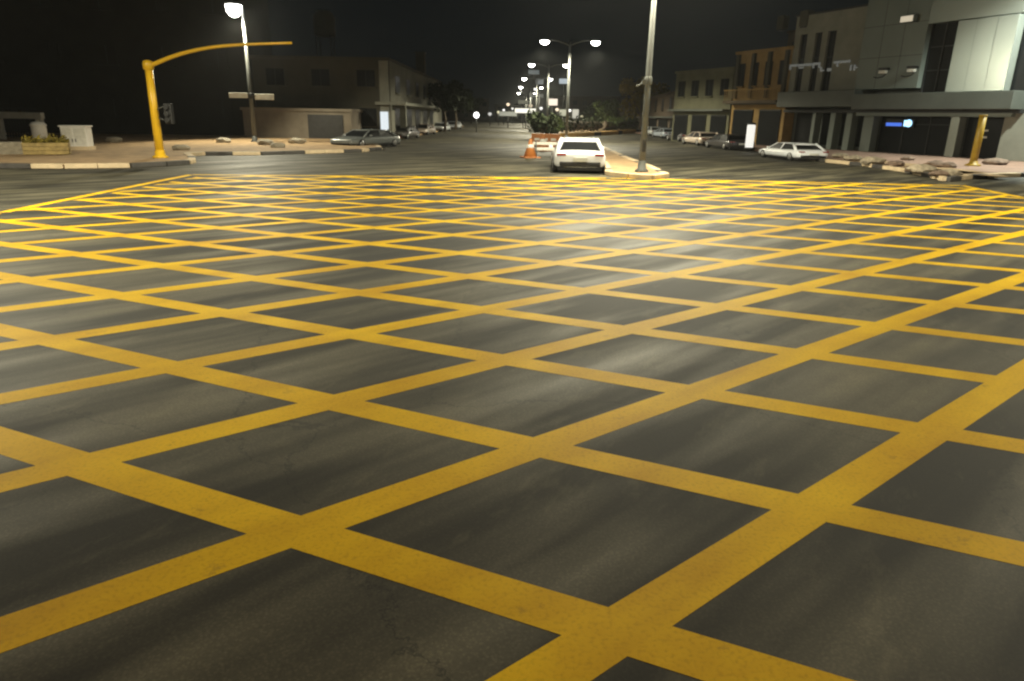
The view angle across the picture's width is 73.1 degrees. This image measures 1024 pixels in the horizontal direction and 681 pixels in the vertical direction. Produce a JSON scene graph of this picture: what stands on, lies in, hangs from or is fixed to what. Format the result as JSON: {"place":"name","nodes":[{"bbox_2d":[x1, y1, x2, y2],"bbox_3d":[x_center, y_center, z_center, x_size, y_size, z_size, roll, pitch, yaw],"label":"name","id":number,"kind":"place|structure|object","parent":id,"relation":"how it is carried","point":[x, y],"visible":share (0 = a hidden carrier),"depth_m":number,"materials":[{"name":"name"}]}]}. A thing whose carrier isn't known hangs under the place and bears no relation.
{"place":"outdoors","nodes":[
{"label":"outdoors","id":0,"kind":"place"},
{"bbox_2d":[0,142,22,153],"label":"wall","id":1,"kind":"structure","parent":0,"point":[10,147],"depth_m":28.20,"materials":[{"name":"concrete"}]},
{"bbox_2d":[0,126,463,163],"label":"pavement","id":2,"kind":"structure","parent":0,"point":[131,148],"depth_m":36.30,"materials":[{"name":"concrete"}]},
{"bbox_2d":[0,107,44,138],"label":"entrance frame","id":3,"kind":"object","parent":2,"relation":"on","point":[37,116],"visible":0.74,"depth_m":40.51,"materials":[{"name":"metal"}]},
{"bbox_2d":[29,121,47,140],"bbox_3d":[-23.066,-10.076,33.739,0.720,1.200,0.702,1,18,0],"label":"bin","id":4,"kind":"object","parent":2,"relation":"on","point":[38,127],"visible":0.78,"depth_m":33.45,"materials":[{"name":"grey plastic"}]},
{"bbox_2d":[21,133,71,154],"bbox_3d":[-19.131,-8.097,28.362,1.675,0.901,0.977,-8,20,-27],"label":"planter","id":5,"kind":"object","parent":2,"relation":"on","point":[51,145],"visible":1,"depth_m":28.08,"materials":[{"name":"beige wood"}]},
{"bbox_2d":[58,125,95,149],"bbox_3d":[-20.123,-9.389,31.981,1.180,1.082,0.760,-1,18,-8],"label":"utility cabinet","id":6,"kind":"object","parent":2,"relation":"on","point":[80,137],"visible":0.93,"depth_m":31.70,"materials":[{"name":"beige metal"}]},
{"bbox_2d":[142,42,291,157],"bbox_3d":[-11.498,-9.454,27.278,5.967,4.418,0.600,1,18,0],"label":"signal mast","id":7,"kind":"object","parent":2,"relation":"on","point":[148,68],"visible":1,"depth_m":27.12,"materials":[{"name":"yellow metal"}]},
{"bbox_2d":[225,1,257,141],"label":"street lamp","id":8,"kind":"object","parent":2,"relation":"on","point":[234,9],"visible":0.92,"depth_m":42.04,"materials":[{"name":"metal"}]},
{"bbox_2d":[229,93,273,99],"bbox_3d":[-16.092,-15.148,42.853,2.775,0.390,0.431,1,18,0],"label":"street sign","id":9,"kind":"object","parent":8,"relation":"attached to","point":[256,96],"visible":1,"depth_m":42.69,"materials":[{"name":"metal"}]},
{"bbox_2d":[442,98,488,121],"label":"building","id":10,"kind":"structure","parent":0,"point":[483,111],"depth_m":226.77,"materials":[{"name":"grey concrete"}]},
{"bbox_2d":[0,117,1023,680],"bbox_3d":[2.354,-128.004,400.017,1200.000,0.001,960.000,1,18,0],"label":"road","id":11,"kind":"structure","parent":0,"point":[848,601],"depth_m":4.80,"materials":[{"name":"asphalt"}]},
{"bbox_2d":[0,153,195,168],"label":"kerb","id":12,"kind":"structure","parent":11,"relation":"on","point":[191,159],"depth_m":24.10,"materials":[{"name":"concrete"}]},
{"bbox_2d":[0,0,271,135],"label":"building","id":13,"kind":"structure","parent":11,"relation":"on","point":[70,62],"depth_m":51.81,"materials":[{"name":"paint"}]},
{"bbox_2d":[0,96,11,111],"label":"window","id":14,"kind":"structure","parent":13,"relation":"in","point":[4,100],"depth_m":51.25,"materials":[{"name":"glass"}]},
{"bbox_2d":[27,0,52,7],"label":"window","id":15,"kind":"structure","parent":13,"relation":"in","point":[33,3],"depth_m":49.70,"materials":[{"name":"paint"}]},
{"bbox_2d":[36,43,61,63],"bbox_3d":[-34.019,-21.074,50.695,1.600,1.405,0.218,-2,18,-9],"label":"window","id":16,"kind":"structure","parent":13,"relation":"in","point":[48,53],"depth_m":50.74,"materials":[{"name":"glass"}]},
{"bbox_2d":[46,97,70,116],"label":"window","id":17,"kind":"structure","parent":13,"relation":"in","point":[57,106],"depth_m":51.89,"materials":[{"name":"glass"}]},
{"bbox_2d":[87,0,111,10],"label":"window","id":18,"kind":"structure","parent":13,"relation":"in","point":[93,4],"depth_m":50.32,"materials":[{"name":"paint"}]},
{"bbox_2d":[95,45,119,65],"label":"window","id":19,"kind":"structure","parent":13,"relation":"in","point":[105,54],"depth_m":51.38,"materials":[{"name":"glass"}]},
{"bbox_2d":[103,98,126,117],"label":"window","id":20,"kind":"structure","parent":13,"relation":"in","point":[113,107],"depth_m":52.54,"materials":[{"name":"glass"}]},
{"bbox_2d":[145,0,168,12],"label":"window","id":21,"kind":"structure","parent":13,"relation":"in","point":[159,6],"depth_m":50.95,"materials":[{"name":"glass"}]},
{"bbox_2d":[151,46,174,66],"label":"window","id":22,"kind":"structure","parent":13,"relation":"in","point":[158,53],"depth_m":51.98,"materials":[{"name":"paint"}]},
{"bbox_2d":[159,99,181,118],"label":"window","id":23,"kind":"structure","parent":13,"relation":"in","point":[175,103],"depth_m":53.18,"materials":[{"name":"glass"}]},
{"bbox_2d":[201,0,223,14],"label":"window","id":24,"kind":"structure","parent":13,"relation":"in","point":[211,7],"depth_m":51.58,"materials":[{"name":"glass"}]},
{"bbox_2d":[207,48,229,68],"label":"window","id":25,"kind":"structure","parent":13,"relation":"in","point":[217,58],"depth_m":52.67,"materials":[{"name":"glass"}]},
{"bbox_2d":[213,101,234,119],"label":"window","id":26,"kind":"structure","parent":13,"relation":"in","point":[222,109],"depth_m":53.83,"materials":[{"name":"glass"}]},
{"bbox_2d":[185,144,381,155],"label":"kerb","id":27,"kind":"structure","parent":11,"relation":"on","point":[378,147],"depth_m":33.86,"materials":[{"name":"concrete"}]},
{"bbox_2d":[240,107,362,138],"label":"building","id":28,"kind":"structure","parent":11,"relation":"on","point":[300,123],"depth_m":51.21,"materials":[{"name":"concrete"}]},
{"bbox_2d":[307,114,343,138],"bbox_3d":[-13.811,-15.833,51.277,2.600,1.750,0.100,1,18,0],"label":"garage door","id":29,"kind":"structure","parent":28,"relation":"in","point":[319,126],"depth_m":51.21,"materials":[{"name":"metal"}]},
{"bbox_2d":[249,55,441,131],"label":"building","id":30,"kind":"structure","parent":11,"relation":"on","point":[385,93],"depth_m":54.22,"materials":[{"name":"beige concrete"}]},
{"bbox_2d":[265,68,285,85],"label":"window","id":31,"kind":"structure","parent":30,"relation":"in","point":[274,76],"depth_m":53.85,"materials":[{"name":"black glass"}]},
{"bbox_2d":[310,69,330,86],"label":"window","id":32,"kind":"structure","parent":30,"relation":"in","point":[320,77],"depth_m":53.86,"materials":[{"name":"black glass"}]},
{"bbox_2d":[313,10,335,56],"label":"water tank","id":33,"kind":"object","parent":30,"relation":"on","point":[323,23],"visible":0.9,"depth_m":67.16,"materials":[{"name":"metal"}]},
{"bbox_2d":[356,70,376,87],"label":"window","id":34,"kind":"structure","parent":30,"relation":"in","point":[366,78],"depth_m":53.85,"materials":[{"name":"black glass"}]},
{"bbox_2d":[380,112,388,129],"bbox_3d":[-10.086,-17.182,54.664,0.620,1.750,0.060,1,18,0],"label":"lit doorway","id":35,"kind":"structure","parent":30,"relation":"in","point":[383,115],"depth_m":54.57,"materials":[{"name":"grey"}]},
{"bbox_2d":[414,52,426,73],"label":"chimney","id":36,"kind":"object","parent":30,"relation":"on","point":[420,61],"visible":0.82,"depth_m":77.73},
{"bbox_2d":[330,129,400,145],"bbox_3d":[-9.096,-12.661,43.160,2.270,1.055,4.942,10,20,27],"label":"parked car","id":37,"kind":"object","parent":11,"relation":"on","point":[359,137],"visible":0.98,"depth_m":42.40,"materials":[{"name":"grey paint"}]},
{"bbox_2d":[393,126,419,138],"bbox_3d":[-9.299,-17.641,58.453,2.270,1.055,4.942,4,18,8],"label":"parked car","id":38,"kind":"object","parent":11,"relation":"on","point":[407,132],"visible":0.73,"depth_m":57.55,"materials":[{"name":"paint"}]},
{"bbox_2d":[418,124,435,134],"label":"parked car","id":39,"kind":"object","parent":11,"relation":"on","point":[427,129],"visible":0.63,"depth_m":70.61,"materials":[{"name":"beige paint"}]},
{"bbox_2d":[434,122,450,130],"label":"parked car","id":40,"kind":"object","parent":11,"relation":"on","point":[439,126],"visible":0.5,"depth_m":84.63,"materials":[{"name":"silver metal"}]},
{"bbox_2d":[428,79,467,131],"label":"street tree","id":41,"kind":"object","parent":11,"relation":"on","point":[444,96],"visible":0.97,"depth_m":78.84,"materials":[{"name":"green plant"}]},
{"bbox_2d":[453,86,478,129],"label":"street tree","id":42,"kind":"object","parent":11,"relation":"on","point":[469,103],"visible":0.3,"depth_m":91.63,"materials":[{"name":"green plant"}]},
{"bbox_2d":[459,97,483,122],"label":"street tree","id":43,"kind":"object","parent":11,"relation":"on","point":[476,103],"visible":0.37,"depth_m":162.27,"materials":[{"name":"green plant"}]},
{"bbox_2d":[0,174,1023,680],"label":"box junction marking","id":44,"kind":"object","parent":11,"relation":"on","point":[592,642],"visible":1,"depth_m":4.75,"materials":[{"name":"yellow paint"}]},
{"bbox_2d":[515,108,535,128],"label":"lit sign","id":45,"kind":"object","parent":11,"relation":"on","point":[521,110],"visible":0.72,"depth_m":113.75,"materials":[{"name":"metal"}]},
{"bbox_2d":[520,139,540,157],"bbox_3d":[0.930,-9.677,34.762,0.853,0.927,0.853,-4,19,-16],"label":"traffic cone","id":46,"kind":"object","parent":11,"relation":"on","point":[530,152],"visible":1,"depth_m":34.60,"materials":[{"name":"orange plastic"}]},
{"bbox_2d":[525,109,559,133],"bbox_3d":[2.626,-18.526,59.155,3.069,2.573,3.651,1,18,0],"label":"shrub","id":47,"kind":"object","parent":11,"relation":"on","point":[538,123],"visible":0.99,"depth_m":58.21,"materials":[{"name":"green plant"}]},
{"bbox_2d":[531,133,559,146],"bbox_3d":[2.220,-13.162,45.556,1.900,0.920,0.600,5,19,13],"label":"plastic barrier","id":48,"kind":"object","parent":11,"relation":"on","point":[548,137],"visible":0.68,"depth_m":45.34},
{"bbox_2d":[533,141,557,154],"bbox_3d":[1.849,-10.291,36.988,1.500,0.765,0.550,-3,18,-11],"label":"road barrier","id":49,"kind":"object","parent":11,"relation":"on","point":[535,143],"visible":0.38,"depth_m":36.90,"materials":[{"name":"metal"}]},
{"bbox_2d":[528,63,567,117],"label":"double street lamp","id":50,"kind":"object","parent":11,"relation":"on","point":[548,67],"visible":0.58,"depth_m":81.58,"materials":[{"name":"metal"}]},
{"bbox_2d":[549,137,605,172],"bbox_3d":[2.605,-7.490,27.603,2.270,1.256,4.942,2,18,2],"label":"parked car","id":51,"kind":"object","parent":11,"relation":"on","point":[579,153],"visible":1,"depth_m":25.53,"materials":[{"name":"white paint"}]},
{"bbox_2d":[581,104,600,120],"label":"street tree","id":52,"kind":"object","parent":11,"relation":"on","point":[590,110],"visible":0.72,"depth_m":121.19,"materials":[{"name":"green plant"}]},
{"bbox_2d":[560,128,637,132],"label":"planted island","id":53,"kind":"structure","parent":11,"relation":"on","point":[597,131],"depth_m":86.18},
{"bbox_2d":[561,115,603,131],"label":"hedge","id":54,"kind":"object","parent":53,"relation":"on","point":[579,124],"visible":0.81,"depth_m":80.77,"materials":[{"name":"green plant"}]},
{"bbox_2d":[593,98,621,119],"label":"street tree","id":55,"kind":"object","parent":53,"relation":"on","point":[607,106],"visible":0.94,"depth_m":111.30,"materials":[{"name":"green plant"}]},
{"bbox_2d":[600,113,639,130],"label":"hedge","id":56,"kind":"object","parent":53,"relation":"on","point":[619,123],"visible":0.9,"depth_m":94.11,"materials":[{"name":"green plant"}]},
{"bbox_2d":[619,76,669,129],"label":"street tree","id":57,"kind":"object","parent":53,"relation":"on","point":[628,86],"visible":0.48,"depth_m":96.22,"materials":[{"name":"green plant"}]},
{"bbox_2d":[559,130,640,136],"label":"kerb","id":58,"kind":"structure","parent":11,"relation":"on","point":[582,134],"depth_m":78.51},
{"bbox_2d":[618,97,639,121],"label":"building","id":59,"kind":"structure","parent":11,"relation":"on","point":[621,113],"depth_m":133.46,"materials":[{"name":"grey concrete"}]},
{"bbox_2d":[604,149,659,173],"bbox_3d":[4.644,-11.437,41.732,2.388,0.190,37.526,1,18,0],"label":"median","id":60,"kind":"object","parent":11,"relation":"on","point":[617,163],"visible":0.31,"depth_m":28.88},
{"bbox_2d":[540,38,600,136],"bbox_3d":[4.596,-20.411,56.429,4.860,7.779,0.486,1,18,0],"label":"double street lamp","id":61,"kind":"object","parent":60,"relation":"on","point":[545,41],"visible":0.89,"depth_m":55.62,"materials":[{"name":"metal"}]},
{"bbox_2d":[635,0,656,171],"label":"double street lamp","id":62,"kind":"object","parent":60,"relation":"on","point":[647,83],"visible":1,"depth_m":24.22,"materials":[{"name":"metal"}]},
{"bbox_2d":[604,147,668,179],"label":"kerb","id":63,"kind":"structure","parent":11,"relation":"on","point":[608,171],"depth_m":24.41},
{"bbox_2d":[637,91,674,127],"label":"building","id":64,"kind":"structure","parent":11,"relation":"on","point":[660,114],"depth_m":82.26,"materials":[{"name":"grey concrete"}]},
{"bbox_2d":[652,128,671,137],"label":"parked car","id":65,"kind":"object","parent":11,"relation":"on","point":[662,132],"visible":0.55,"depth_m":72.86,"materials":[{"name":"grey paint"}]},
{"bbox_2d":[682,132,717,145],"bbox_3d":[15.366,-16.376,55.959,2.270,1.055,4.942,-1,18,-6],"label":"parked car","id":66,"kind":"object","parent":11,"relation":"on","point":[698,138],"visible":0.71,"depth_m":54.52,"materials":[{"name":"beige paint"}]},
{"bbox_2d":[668,67,734,141],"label":"building","id":67,"kind":"structure","parent":11,"relation":"on","point":[699,106],"depth_m":60.17,"materials":[{"name":"beige concrete"}]},
{"bbox_2d":[672,115,687,139],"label":"shop window","id":68,"kind":"structure","parent":67,"relation":"in","point":[680,121],"depth_m":63.36,"materials":[{"name":"black glass"}]},
{"bbox_2d":[675,81,685,97],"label":"window","id":69,"kind":"structure","parent":67,"relation":"in","point":[681,87],"depth_m":62.63,"materials":[{"name":"black glass"}]},
{"bbox_2d":[688,80,698,97],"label":"window","id":70,"kind":"structure","parent":67,"relation":"in","point":[695,84],"depth_m":60.93,"materials":[{"name":"black glass"}]},
{"bbox_2d":[690,115,706,132],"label":"shop window","id":71,"kind":"structure","parent":67,"relation":"in","point":[698,123],"depth_m":60.91,"materials":[{"name":"grey glass"}]},
{"bbox_2d":[702,79,713,96],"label":"window","id":72,"kind":"structure","parent":67,"relation":"in","point":[709,83],"depth_m":59.21,"materials":[{"name":"black glass"}]},
{"bbox_2d":[709,115,726,133],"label":"shop window","id":73,"kind":"structure","parent":67,"relation":"in","point":[717,123],"depth_m":58.59,"materials":[{"name":"grey glass"}]},
{"bbox_2d":[717,79,728,96],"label":"window","id":74,"kind":"structure","parent":67,"relation":"in","point":[724,85],"depth_m":57.48,"materials":[{"name":"black glass"}]},
{"bbox_2d":[705,134,754,149],"bbox_3d":[15.459,-14.213,49.319,2.270,1.055,4.942,-1,18,-6],"label":"parked car","id":75,"kind":"object","parent":11,"relation":"on","point":[729,141],"visible":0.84,"depth_m":47.78,"materials":[{"name":"paint"}]},
{"bbox_2d":[722,46,794,145],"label":"building","id":76,"kind":"structure","parent":11,"relation":"on","point":[761,78],"depth_m":53.52,"materials":[{"name":"brown concrete"}]},
{"bbox_2d":[736,63,745,87],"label":"window","id":77,"kind":"structure","parent":76,"relation":"in","point":[742,66],"depth_m":55.44,"materials":[{"name":"black glass"}]},
{"bbox_2d":[731,110,753,134],"bbox_3d":[18.644,-17.349,56.088,0.140,2.660,2.299,-6,19,-22],"label":"shop window","id":78,"kind":"structure","parent":76,"relation":"in","point":[741,118],"depth_m":56.01,"materials":[{"name":"black glass"}]},
{"bbox_2d":[747,62,758,86],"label":"window","id":79,"kind":"structure","parent":76,"relation":"in","point":[756,64],"depth_m":54.04,"materials":[{"name":"black glass"}]},
{"bbox_2d":[755,109,781,145],"bbox_3d":[19.808,-16.464,53.436,0.140,2.660,2.299,-6,19,-22],"label":"shop window","id":80,"kind":"structure","parent":76,"relation":"in","point":[769,119],"depth_m":53.37,"materials":[{"name":"black glass"}]},
{"bbox_2d":[774,60,783,85],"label":"window","id":81,"kind":"structure","parent":76,"relation":"in","point":[779,81],"depth_m":51.71,"materials":[{"name":"black glass"}]},
{"bbox_2d":[776,15,789,31],"bbox_3d":[22.188,-25.992,56.611,0.600,1.170,0.750,-6,19,-22],"label":"rooftop unit","id":82,"kind":"object","parent":76,"relation":"on","point":[782,23],"visible":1,"depth_m":56.38,"materials":[{"name":"metal"}]},
{"bbox_2d":[786,30,795,45],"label":"building","id":83,"kind":"structure","parent":76,"relation":"on","point":[791,38],"depth_m":58.04,"materials":[{"name":"grey concrete"}]},
{"bbox_2d":[759,142,828,160],"bbox_3d":[15.309,-10.401,37.837,2.134,0.904,4.645,-1,18,-8],"label":"parked car","id":84,"kind":"object","parent":11,"relation":"on","point":[790,151],"visible":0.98,"depth_m":36.37,"materials":[{"name":"white paint"}]},
{"bbox_2d":[809,159,1023,181],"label":"kerb","id":85,"kind":"structure","parent":11,"relation":"on","point":[949,178],"depth_m":27.75,"materials":[{"name":"concrete"}]},
{"bbox_2d":[860,156,886,164],"bbox_3d":[16.855,-8.383,32.277,1.099,0.421,1.020,11,21,29],"label":"rubble lump","id":86,"kind":"object","parent":85,"relation":"on","point":[870,160],"visible":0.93,"depth_m":31.99,"materials":[{"name":"stone"}]},
{"bbox_2d":[495,104,541,121],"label":"building","id":87,"kind":"structure","parent":0,"point":[519,117],"depth_m":242.74,"materials":[{"name":"black concrete"}]},
{"bbox_2d":[268,0,868,116],"label":"sky","id":88,"kind":"structure","parent":0,"point":[488,46],"materials":[{"name":"black"}]},
{"bbox_2d":[551,96,624,120],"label":"building","id":89,"kind":"structure","parent":0,"point":[580,103],"depth_m":216.99,"materials":[{"name":"black concrete"}]},
{"bbox_2d":[634,132,1023,172],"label":"pavement","id":90,"kind":"structure","parent":0,"point":[1009,167],"depth_m":36.97,"materials":[{"name":"concrete"}]},
{"bbox_2d":[744,122,755,149],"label":"lit column","id":91,"kind":"structure","parent":90,"relation":"on","point":[750,134],"depth_m":45.30,"materials":[{"name":"metal"}]},
{"bbox_2d":[856,161,1008,176],"bbox_3d":[17.639,-7.729,30.753,3.579,0.001,10.966,1,18,0],"label":"pavement strip","id":92,"kind":"object","parent":90,"relation":"on","point":[963,171],"visible":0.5,"depth_m":28.41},
{"bbox_2d":[905,164,937,172],"bbox_3d":[16.442,-6.883,27.692,0.881,0.375,0.979,-11,22,-33],"label":"rubble lump","id":93,"kind":"object","parent":92,"relation":"on","point":[915,168],"visible":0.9,"depth_m":27.50,"materials":[{"name":"stone"}]},
{"bbox_2d":[928,170,948,176],"bbox_3d":[15.935,-6.213,25.735,0.764,0.246,0.560,1,18,0],"label":"rubble lump","id":94,"kind":"object","parent":92,"relation":"on","point":[936,173],"visible":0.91,"depth_m":25.57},
{"bbox_2d":[964,115,987,165],"bbox_3d":[21.613,-9.271,32.040,0.680,2.275,0.680,1,18,0],"label":"yellow post","id":95,"kind":"object","parent":90,"relation":"on","point":[975,152],"visible":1,"depth_m":31.95,"materials":[{"name":"metal"}]},
{"bbox_2d":[982,158,1008,164],"bbox_3d":[23.603,-8.690,33.630,1.120,0.407,0.858,-5,19,-17],"label":"rubble lump","id":96,"kind":"object","parent":90,"relation":"on","point":[994,161],"visible":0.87,"depth_m":33.41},
{"bbox_2d":[776,0,1023,161],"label":"shop building","id":97,"kind":"structure","parent":0,"point":[966,57],"depth_m":42.02,"materials":[{"name":"grey concrete"}]},
{"bbox_2d":[795,34,807,91],"bbox_3d":[21.033,-20.059,49.991,0.132,3.850,0.650,-6,19,-22],"label":"window","id":98,"kind":"structure","parent":97,"relation":"in","point":[804,40],"depth_m":50.04,"materials":[{"name":"black glass"}]},
{"bbox_2d":[794,113,812,142],"bbox_3d":[21.797,-15.679,51.087,0.080,2.190,2.180,-6,19,-22],"label":"shop window","id":99,"kind":"structure","parent":97,"relation":"in","point":[804,120],"depth_m":51.34,"materials":[{"name":"black glass"}]},
{"bbox_2d":[799,10,814,27],"bbox_3d":[20.987,-22.889,49.215,0.600,1.170,0.750,-6,19,-22],"label":"rooftop unit","id":100,"kind":"object","parent":97,"relation":"on","point":[804,18],"visible":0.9,"depth_m":49.04,"materials":[{"name":"metal"}]},
{"bbox_2d":[810,32,822,90],"bbox_3d":[21.563,-19.658,48.787,0.132,3.850,0.600,-6,19,-22],"label":"window","id":101,"kind":"structure","parent":97,"relation":"in","point":[819,38],"depth_m":48.82,"materials":[{"name":"black glass"}]},
{"bbox_2d":[789,60,856,70],"bbox_3d":[21.703,-18.957,47.902,0.100,0.670,6.670,-6,19,-22],"label":"letter sign","id":102,"kind":"object","parent":97,"relation":"attached to","point":[819,63],"visible":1,"depth_m":48.24,"materials":[{"name":"grey"}]},
{"bbox_2d":[819,113,830,144],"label":"shop window","id":103,"kind":"structure","parent":97,"relation":"in","point":[826,117],"depth_m":49.53,"materials":[{"name":"black glass"}]},
{"bbox_2d":[822,30,836,90],"bbox_3d":[22.019,-19.317,47.766,0.132,3.850,0.750,-6,19,-22],"label":"window","id":104,"kind":"structure","parent":97,"relation":"in","point":[832,38],"depth_m":47.79,"materials":[{"name":"black glass"}]},
{"bbox_2d":[838,113,846,145],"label":"shop window","id":105,"kind":"structure","parent":97,"relation":"in","point":[845,114],"depth_m":48.15,"materials":[{"name":"black glass"}]},
{"bbox_2d":[855,116,863,146],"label":"shop window","id":106,"kind":"structure","parent":97,"relation":"in","point":[861,117],"depth_m":46.90,"materials":[{"name":"black glass"}]},
{"bbox_2d":[885,119,914,126],"bbox_3d":[24.635,-13.800,43.870,0.142,0.460,2.000,-6,19,-22],"label":"blue shop sign","id":107,"kind":"object","parent":97,"relation":"attached to","point":[900,123],"visible":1,"depth_m":43.80,"materials":[{"name":"plastic"}]},
{"bbox_2d":[900,14,917,22],"bbox_3d":[23.770,-19.300,41.427,0.330,0.420,0.950,-6,19,-22],"label":"floodlight","id":108,"kind":"object","parent":97,"relation":"attached to","point":[909,18],"visible":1,"depth_m":41.24,"materials":[{"name":"grey"}]},
{"bbox_2d":[920,22,957,92],"bbox_3d":[25.212,-16.544,40.521,0.200,3.830,1.890,-6,19,-22],"label":"tall window","id":109,"kind":"structure","parent":97,"relation":"in","point":[942,39],"depth_m":40.63,"materials":[{"name":"black glass"}]},
{"bbox_2d":[961,117,1004,157],"bbox_3d":[26.986,-11.544,39.350,0.100,2.230,2.450,-6,19,-22],"label":"shop door","id":110,"kind":"structure","parent":97,"relation":"in","point":[994,125],"depth_m":39.30,"materials":[{"name":"black glass"}]},
{"bbox_2d":[1011,34,1023,90],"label":"side window","id":111,"kind":"structure","parent":97,"relation":"in","point":[1018,80],"depth_m":36.66,"materials":[{"name":"black glass"}]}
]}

